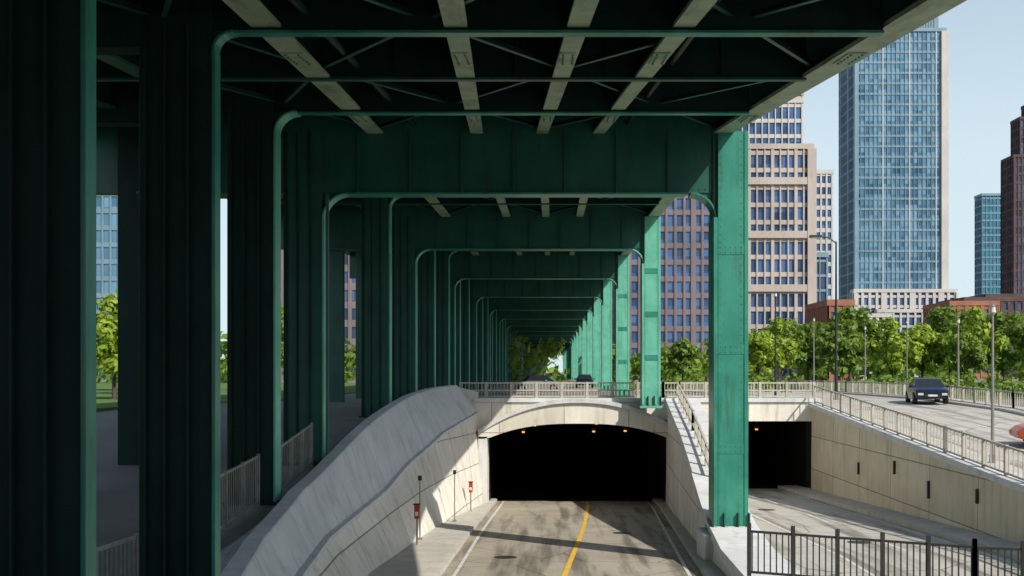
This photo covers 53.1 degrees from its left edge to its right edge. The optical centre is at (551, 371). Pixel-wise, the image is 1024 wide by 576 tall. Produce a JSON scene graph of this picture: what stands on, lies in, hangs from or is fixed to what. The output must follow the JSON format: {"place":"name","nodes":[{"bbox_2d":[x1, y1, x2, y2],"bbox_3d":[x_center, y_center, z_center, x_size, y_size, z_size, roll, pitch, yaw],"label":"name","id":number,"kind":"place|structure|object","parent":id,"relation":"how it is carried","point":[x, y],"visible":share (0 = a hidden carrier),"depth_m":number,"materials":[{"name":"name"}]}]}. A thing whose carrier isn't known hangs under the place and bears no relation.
{"place":"outdoors","nodes":[
{"label":"outdoors","id":0,"kind":"place"},
{"bbox_2d":[368,498,725,575],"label":"sidewalk","id":1,"kind":"structure","parent":0,"point":[434,551],"depth_m":32.10,"materials":[{"name":"concrete"}]},
{"bbox_2d":[413,503,420,544],"bbox_3d":[-4.350,4.909,33.000,0.220,1.330,0.200,0,0,0],"label":"emergency call box","id":2,"kind":"object","parent":1,"relation":"on","point":[416,511],"visible":1,"depth_m":32.92,"materials":[{"name":"red metal"}]},
{"bbox_2d":[418,475,422,539],"bbox_3d":[-4.450,4.572,34.500,0.160,2.160,0.140,0,0,0],"label":"guide post","id":3,"kind":"object","parent":1,"relation":"on","point":[419,480],"visible":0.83,"depth_m":34.48,"materials":[{"name":"metal"}]},
{"bbox_2d":[452,470,456,521],"bbox_3d":[-3.900,4.960,41.000,0.160,2.060,0.140,0,0,0],"label":"guide post","id":4,"kind":"object","parent":1,"relation":"on","point":[454,473],"visible":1,"depth_m":40.98,"materials":[{"name":"metal"}]},
{"bbox_2d":[468,481,472,510],"bbox_3d":[-3.650,5.585,46.000,0.220,1.330,0.200,0,0,0],"label":"emergency call box","id":5,"kind":"object","parent":1,"relation":"on","point":[470,486],"visible":1,"depth_m":45.97,"materials":[{"name":"red metal"}]},
{"bbox_2d":[665,399,802,575],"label":"dividing wall","id":6,"kind":"structure","parent":1,"relation":"on","point":[687,486],"depth_m":35.81,"materials":[{"name":"concrete"}]},
{"bbox_2d":[676,382,708,467],"bbox_3d":[5.830,2.040,43.000,0.105,3.080,16.127,0,0,3],"label":"wall railing","id":7,"kind":"object","parent":6,"relation":"on","point":[690,415],"depth_m":41.33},
{"bbox_2d":[96,372,1023,575],"bbox_3d":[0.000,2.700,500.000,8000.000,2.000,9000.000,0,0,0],"label":"ground","id":8,"kind":"structure","parent":0,"point":[117,502],"depth_m":28.51,"materials":[{"name":"grey concrete"}]},
{"bbox_2d":[96,195,117,380],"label":"slab glass tower","id":9,"kind":"structure","parent":8,"relation":"on","point":[107,245],"depth_m":200.00,"materials":[{"name":"blue glass"}]},
{"bbox_2d":[220,454,259,530],"bbox_3d":[-6.950,2.775,21.200,0.071,1.650,6.472,0,0,-1],"label":"walkway fence","id":10,"kind":"object","parent":8,"relation":"on","point":[244,510],"visible":0.47,"depth_m":22.87,"materials":[{"name":"grey metal"}]},
{"bbox_2d":[281,422,312,493],"bbox_3d":[-6.900,2.275,27.700,0.070,1.650,3.470,0,0,0],"label":"walkway fence","id":11,"kind":"object","parent":8,"relation":"on","point":[301,435],"visible":0.93,"depth_m":27.76,"materials":[{"name":"grey metal"}]},
{"bbox_2d":[281,250,351,380],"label":"piers","id":12,"kind":"structure","parent":8,"relation":"on","point":[349,309],"depth_m":199.65,"materials":[{"name":"grey stone"}]},
{"bbox_2d":[345,254,355,374],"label":"glazing","id":13,"kind":"structure","parent":8,"relation":"on","point":[353,300],"depth_m":200.00,"materials":[{"name":"blue glass"}]},
{"bbox_2d":[345,265,355,380],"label":"floor bands","id":14,"kind":"object","parent":13,"relation":"attached to","point":[353,307],"depth_m":199.79,"materials":[{"name":"grey stone"}]},
{"bbox_2d":[220,385,482,575],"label":"retaining wall","id":15,"kind":"structure","parent":8,"relation":"on","point":[344,506],"depth_m":31.59,"materials":[{"name":"concrete"}]},
{"bbox_2d":[96,533,138,575],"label":"walkway fence","id":16,"kind":"object","parent":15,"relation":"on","point":[135,537],"visible":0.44,"depth_m":15.11,"materials":[{"name":"grey metal"}]},
{"bbox_2d":[0,0,966,575],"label":"elevated steel bridge","id":17,"kind":"structure","parent":8,"relation":"on","point":[466,186],"depth_m":24.72,"materials":[{"name":"green paint"}]},
{"bbox_2d":[514,375,563,391],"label":"sedan car","id":18,"kind":"object","parent":8,"relation":"on","point":[538,378],"visible":0.66,"depth_m":87.17,"materials":[{"name":"silver metal"}]},
{"bbox_2d":[96,330,1023,382],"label":"distant tree mass","id":19,"kind":"object","parent":8,"relation":"on","point":[699,367],"visible":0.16,"depth_m":154.78,"materials":[{"name":"green plant"}]},
{"bbox_2d":[96,383,1023,410],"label":"grass","id":20,"kind":"structure","parent":8,"relation":"on","point":[105,401],"depth_m":81.92,"materials":[{"name":"green plant"}]},
{"bbox_2d":[96,292,117,398],"bbox_3d":[-26.093,-1.564,61.788,4.572,6.528,5.083,0,0,34],"label":"deciduous tree","id":21,"kind":"object","parent":20,"relation":"on","point":[106,326],"visible":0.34,"depth_m":60.29,"materials":[{"name":"green plant"}]},
{"bbox_2d":[281,304,282,367],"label":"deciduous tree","id":22,"kind":"object","parent":20,"relation":"on","point":[281,336],"visible":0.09,"depth_m":89.85,"materials":[{"name":"green plant"}]},
{"bbox_2d":[748,329,784,376],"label":"deciduous tree","id":23,"kind":"object","parent":20,"relation":"on","point":[757,342],"visible":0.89,"depth_m":91.15,"materials":[{"name":"green plant"}]},
{"bbox_2d":[788,321,827,386],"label":"deciduous tree","id":24,"kind":"object","parent":20,"relation":"on","point":[801,359],"visible":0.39,"depth_m":111.40,"materials":[{"name":"green plant"}]},
{"bbox_2d":[814,329,856,376],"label":"deciduous tree","id":25,"kind":"object","parent":20,"relation":"on","point":[845,348],"visible":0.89,"depth_m":89.28,"materials":[{"name":"green plant"}]},
{"bbox_2d":[808,319,868,388],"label":"deciduous tree","id":26,"kind":"object","parent":20,"relation":"on","point":[846,327],"visible":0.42,"depth_m":97.23,"materials":[{"name":"green plant"}]},
{"bbox_2d":[818,305,883,380],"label":"deciduous tree","id":27,"kind":"object","parent":20,"relation":"on","point":[850,312],"visible":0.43,"depth_m":108.82,"materials":[{"name":"green plant"}]},
{"bbox_2d":[864,326,865,379],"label":"street lamp","id":28,"kind":"object","parent":20,"relation":"on","point":[865,355],"visible":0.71,"depth_m":85.96,"materials":[{"name":"grey metal"}]},
{"bbox_2d":[859,317,923,376],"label":"deciduous tree","id":29,"kind":"object","parent":20,"relation":"on","point":[895,341],"visible":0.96,"depth_m":90.67,"materials":[{"name":"green plant"}]},
{"bbox_2d":[906,320,907,381],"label":"street lamp","id":30,"kind":"object","parent":20,"relation":"on","point":[906,353],"visible":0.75,"depth_m":87.97,"materials":[{"name":"grey metal"}]},
{"bbox_2d":[903,321,945,377],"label":"deciduous tree","id":31,"kind":"object","parent":20,"relation":"on","point":[932,342],"visible":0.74,"depth_m":92.91,"materials":[{"name":"green plant"}]},
{"bbox_2d":[923,304,978,378],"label":"deciduous tree","id":32,"kind":"object","parent":20,"relation":"on","point":[945,317],"visible":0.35,"depth_m":107.21,"materials":[{"name":"green plant"}]},
{"bbox_2d":[949,332,987,376],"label":"deciduous tree","id":33,"kind":"object","parent":20,"relation":"on","point":[972,354],"visible":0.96,"depth_m":85.66,"materials":[{"name":"green plant"}]},
{"bbox_2d":[939,306,1009,379],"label":"deciduous tree","id":34,"kind":"object","parent":20,"relation":"on","point":[981,332],"visible":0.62,"depth_m":89.83,"materials":[{"name":"green plant"}]},
{"bbox_2d":[978,310,1023,379],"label":"deciduous tree","id":35,"kind":"object","parent":20,"relation":"on","point":[1003,361],"visible":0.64,"depth_m":90.73,"materials":[{"name":"green plant"}]},
{"bbox_2d":[1013,338,1023,359],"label":"deciduous tree","id":36,"kind":"object","parent":20,"relation":"on","point":[1018,348],"visible":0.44,"depth_m":96.33,"materials":[{"name":"green plant"}]},
{"bbox_2d":[575,374,594,387],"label":"sedan car","id":37,"kind":"object","parent":8,"relation":"on","point":[584,378],"visible":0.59,"depth_m":108.63,"materials":[{"name":"blue paint"}]},
{"bbox_2d":[613,283,613,367],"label":"piers","id":38,"kind":"structure","parent":8,"relation":"on","point":[613,317],"depth_m":239.65,"materials":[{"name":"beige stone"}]},
{"bbox_2d":[612,282,612,366],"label":"glazing","id":39,"kind":"structure","parent":38,"relation":"attached to","point":[612,313],"depth_m":240.00,"materials":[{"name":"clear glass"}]},
{"bbox_2d":[474,397,821,502],"bbox_3d":[4.750,6.650,80.375,17.300,10.700,59.850,0,0,0],"label":"tunnel portal","id":40,"kind":"object","parent":8,"relation":"on","point":[626,436],"visible":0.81,"depth_m":55.16,"materials":[{"name":"concrete"}]},
{"bbox_2d":[459,382,815,397],"bbox_3d":[4.300,0.900,51.600,17.930,0.800,0.130,0,0,0],"label":"parapet railing","id":41,"kind":"object","parent":40,"relation":"on","point":[759,390],"visible":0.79,"depth_m":51.56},
{"bbox_2d":[661,380,753,395],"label":"park railing","id":42,"kind":"object","parent":40,"relation":"on","point":[685,388],"visible":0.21,"depth_m":79.95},
{"bbox_2d":[614,196,703,378],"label":"piers","id":43,"kind":"structure","parent":8,"relation":"on","point":[693,271],"depth_m":221.55,"materials":[{"name":"grey stone"}]},
{"bbox_2d":[632,199,709,366],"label":"office tower","id":44,"kind":"structure","parent":8,"relation":"on","point":[679,273],"depth_m":222.00,"materials":[{"name":"blue glass"}]},
{"bbox_2d":[632,195,709,379],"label":"floor bands","id":45,"kind":"object","parent":44,"relation":"attached to","point":[679,278],"visible":0.06,"depth_m":221.73,"materials":[{"name":"grey stone"}]},
{"bbox_2d":[666,337,699,389],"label":"deciduous tree","id":46,"kind":"object","parent":8,"relation":"on","point":[681,358],"visible":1,"depth_m":93.39,"materials":[{"name":"green plant"}]},
{"bbox_2d":[703,338,708,361],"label":"deciduous tree","id":47,"kind":"object","parent":8,"relation":"on","point":[706,343],"visible":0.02,"depth_m":88.16,"materials":[{"name":"green plant"}]},
{"bbox_2d":[774,292,776,395],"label":"street lamp","id":48,"kind":"object","parent":8,"relation":"on","point":[775,388],"visible":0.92,"depth_m":65.95,"materials":[{"name":"metal"}]},
{"bbox_2d":[748,149,804,376],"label":"piers","id":49,"kind":"structure","parent":8,"relation":"on","point":[772,239],"depth_m":229.50,"materials":[{"name":"beige concrete"}]},
{"bbox_2d":[748,143,813,379],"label":"floor bands","id":50,"kind":"object","parent":49,"relation":"on","point":[776,147],"visible":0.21,"depth_m":229.70,"materials":[{"name":"beige concrete"}]},
{"bbox_2d":[742,103,802,142],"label":"piers","id":51,"kind":"structure","parent":50,"relation":"on","point":[781,126],"depth_m":239.65,"materials":[{"name":"concrete"}]},
{"bbox_2d":[737,107,800,142],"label":"glazing","id":52,"kind":"structure","parent":51,"relation":"attached to","point":[778,125],"depth_m":240.00,"materials":[{"name":"blue glass"}]},
{"bbox_2d":[750,98,803,137],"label":"floor bands","id":53,"kind":"object","parent":51,"relation":"on","point":[797,101],"visible":0.17,"depth_m":239.79,"materials":[{"name":"concrete"}]},
{"bbox_2d":[748,148,816,304],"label":"stone bands","id":54,"kind":"object","parent":49,"relation":"attached to","point":[810,182],"visible":0.41,"depth_m":229.10,"materials":[{"name":"beige stone"}]},
{"bbox_2d":[751,155,806,375],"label":"glazing","id":55,"kind":"structure","parent":8,"relation":"on","point":[776,244],"depth_m":230.00,"materials":[{"name":"blue glass"}]},
{"bbox_2d":[762,318,808,378],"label":"deciduous tree","id":56,"kind":"object","parent":8,"relation":"on","point":[785,333],"visible":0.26,"depth_m":107.14,"materials":[{"name":"green plant"}]},
{"bbox_2d":[817,252,828,301],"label":"dark glass block","id":57,"kind":"structure","parent":8,"relation":"on","point":[822,276],"depth_m":250.00,"materials":[{"name":"blue glass"}]},
{"bbox_2d":[817,170,833,298],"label":"pale apartment tower","id":58,"kind":"structure","parent":8,"relation":"on","point":[824,202],"depth_m":299.79,"materials":[{"name":"white concrete"}]},
{"bbox_2d":[805,299,854,380],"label":"brick rowhouse","id":59,"kind":"structure","parent":8,"relation":"on","point":[823,311],"depth_m":198.26,"materials":[{"name":"red brick"}]},
{"bbox_2d":[664,371,1023,396],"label":"shrub bed","id":60,"kind":"object","parent":8,"relation":"on","point":[1008,384],"visible":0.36,"depth_m":81.69,"materials":[{"name":"green plant"}]},
{"bbox_2d":[854,314,868,379],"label":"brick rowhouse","id":61,"kind":"structure","parent":8,"relation":"on","point":[861,367],"depth_m":214.79,"materials":[{"name":"red brick"}]},
{"bbox_2d":[868,313,891,373],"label":"stone lowrise","id":62,"kind":"structure","parent":8,"relation":"on","point":[878,316],"depth_m":299.55,"materials":[{"name":"beige stone"}]},
{"bbox_2d":[750,379,1023,410],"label":"roadside railing","id":63,"kind":"object","parent":8,"relation":"on","point":[858,387],"visible":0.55,"depth_m":67.61,"materials":[{"name":"metal"}]},
{"bbox_2d":[839,17,957,376],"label":"glass office tower","id":64,"kind":"structure","parent":8,"relation":"on","point":[894,178],"depth_m":352.00,"materials":[{"name":"blue glass"}]},
{"bbox_2d":[809,403,1023,542],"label":"retaining wall","id":65,"kind":"structure","parent":8,"relation":"on","point":[854,458],"depth_m":37.05,"materials":[{"name":"concrete"}]},
{"bbox_2d":[814,385,1023,480],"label":"wall railing","id":66,"kind":"object","parent":65,"relation":"on","point":[983,462],"depth_m":35.62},
{"bbox_2d":[956,318,959,398],"bbox_3d":[24.600,-0.780,62.000,0.240,4.960,0.252,0,0,0],"label":"street lamp","id":67,"kind":"object","parent":8,"relation":"on","point":[958,321],"visible":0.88,"depth_m":61.96,"materials":[{"name":"grey metal"}]},
{"bbox_2d":[923,301,999,378],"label":"brick warehouse","id":68,"kind":"structure","parent":8,"relation":"on","point":[983,305],"depth_m":261.77,"materials":[{"name":"red brick"}]},
{"bbox_2d":[936,297,1023,377],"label":"brick warehouse","id":69,"kind":"structure","parent":8,"relation":"on","point":[1012,304],"depth_m":289.65,"materials":[{"name":"red brick"},{"name":"dark glass"},{"name":"gravel"}]},
{"bbox_2d":[974,193,1000,295],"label":"teal glass tower","id":70,"kind":"structure","parent":8,"relation":"on","point":[987,243],"depth_m":500.00,"materials":[{"name":"blue glass"}]},
{"bbox_2d":[970,294,1023,296],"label":"brick warehouse","id":71,"kind":"structure","parent":8,"relation":"on","point":[1001,295],"depth_m":329.55,"materials":[{"name":"brick"}]},
{"bbox_2d":[1001,105,1023,293],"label":"dark stone tower","id":72,"kind":"structure","parent":8,"relation":"on","point":[1012,223],"depth_m":421.65,"materials":[{"name":"brown stone"}]},
{"bbox_2d":[441,501,702,575],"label":"tunnel road","id":73,"kind":"structure","parent":0,"point":[537,538],"depth_m":34.92,"materials":[{"name":"grey asphalt"}]},
{"bbox_2d":[452,501,691,575],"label":"road marking","id":74,"kind":"object","parent":73,"relation":"on","point":[570,559],"visible":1,"depth_m":34.28,"materials":[{"name":"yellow paint"}]},
{"bbox_2d":[494,462,656,500],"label":"tunnel road","id":75,"kind":"structure","parent":0,"point":[565,481],"depth_m":69.09,"materials":[{"name":"black asphalt"}]},
{"bbox_2d":[220,0,1023,371],"label":"sky","id":76,"kind":"structure","parent":0,"point":[986,37],"materials":[{"name":"blue"}]},
{"bbox_2d":[495,509,871,558],"bbox_3d":[3.800,5.476,35.500,11.100,1.017,11.700,0,0,0],"label":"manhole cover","id":77,"kind":"object","parent":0,"point":[504,557],"visible":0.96,"depth_m":31.13,"materials":[{"name":"metal"}]},
{"bbox_2d":[748,475,781,488],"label":"ramp road","id":78,"kind":"structure","parent":0,"point":[755,483],"depth_m":57.42,"materials":[{"name":"black asphalt"}]},
{"bbox_2d":[748,489,1019,575],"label":"ramp road","id":79,"kind":"structure","parent":0,"point":[789,511],"depth_m":30.73,"materials":[{"name":"grey concrete"}]},
{"bbox_2d":[747,523,1023,575],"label":"metal fence","id":80,"kind":"object","parent":79,"relation":"on","point":[974,547],"visible":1,"depth_m":22.15,"materials":[{"name":"metal"}]},
{"bbox_2d":[751,488,1019,575],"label":"road marking","id":81,"kind":"object","parent":79,"relation":"on","point":[853,563],"visible":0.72,"depth_m":32.32,"materials":[{"name":"white paint"}]},
{"bbox_2d":[778,485,1019,561],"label":"kerb","id":82,"kind":"structure","parent":79,"relation":"on","point":[953,533],"depth_m":34.52,"materials":[{"name":"concrete"}]},
{"bbox_2d":[749,388,1023,468],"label":"road","id":83,"kind":"structure","parent":0,"point":[968,419],"depth_m":47.26,"materials":[{"name":"grey asphalt"}]},
{"bbox_2d":[760,316,797,389],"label":"deciduous tree","id":84,"kind":"object","parent":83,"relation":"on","point":[787,346],"visible":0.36,"depth_m":96.55,"materials":[{"name":"green plant"}]},
{"bbox_2d":[813,318,814,381],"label":"street lamp","id":85,"kind":"object","parent":83,"relation":"on","point":[813,353],"visible":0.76,"depth_m":87.97,"materials":[{"name":"grey metal"}]},
{"bbox_2d":[809,235,838,399],"bbox_3d":[16.477,-3.290,62.000,1.754,9.980,0.324,0,0,0],"label":"street lamp","id":86,"kind":"object","parent":83,"relation":"on","point":[836,367],"visible":0.79,"depth_m":61.94,"materials":[{"name":"metal"}]},
{"bbox_2d":[844,398,999,430],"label":"road marking","id":87,"kind":"object","parent":83,"relation":"on","point":[938,414],"visible":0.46,"depth_m":49.02,"materials":[{"name":"white paint"}]},
{"bbox_2d":[905,378,948,403],"bbox_3d":[21.194,1.046,57.971,2.120,1.450,4.390,0,0,11],"label":"sedan car","id":88,"kind":"object","parent":83,"relation":"on","point":[936,389],"visible":1,"depth_m":56.55,"materials":[{"name":"blue paint"}]},
{"bbox_2d":[1009,423,1023,440],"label":"hatchback car","id":89,"kind":"object","parent":83,"relation":"on","point":[1016,431],"visible":1,"depth_m":37.21,"materials":[{"name":"red paint"}]},
{"bbox_2d":[812,392,1023,476],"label":"sidewalk","id":90,"kind":"structure","parent":0,"point":[1013,411],"depth_m":48.97,"materials":[{"name":"concrete"}]},
{"bbox_2d":[989,304,995,462],"bbox_3d":[14.200,0.434,33.000,0.209,5.260,0.220,0,0,0],"label":"street lamp","id":91,"kind":"object","parent":90,"relation":"on","point":[992,311],"visible":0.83,"depth_m":32.96,"materials":[{"name":"grey metal"}]}
]}

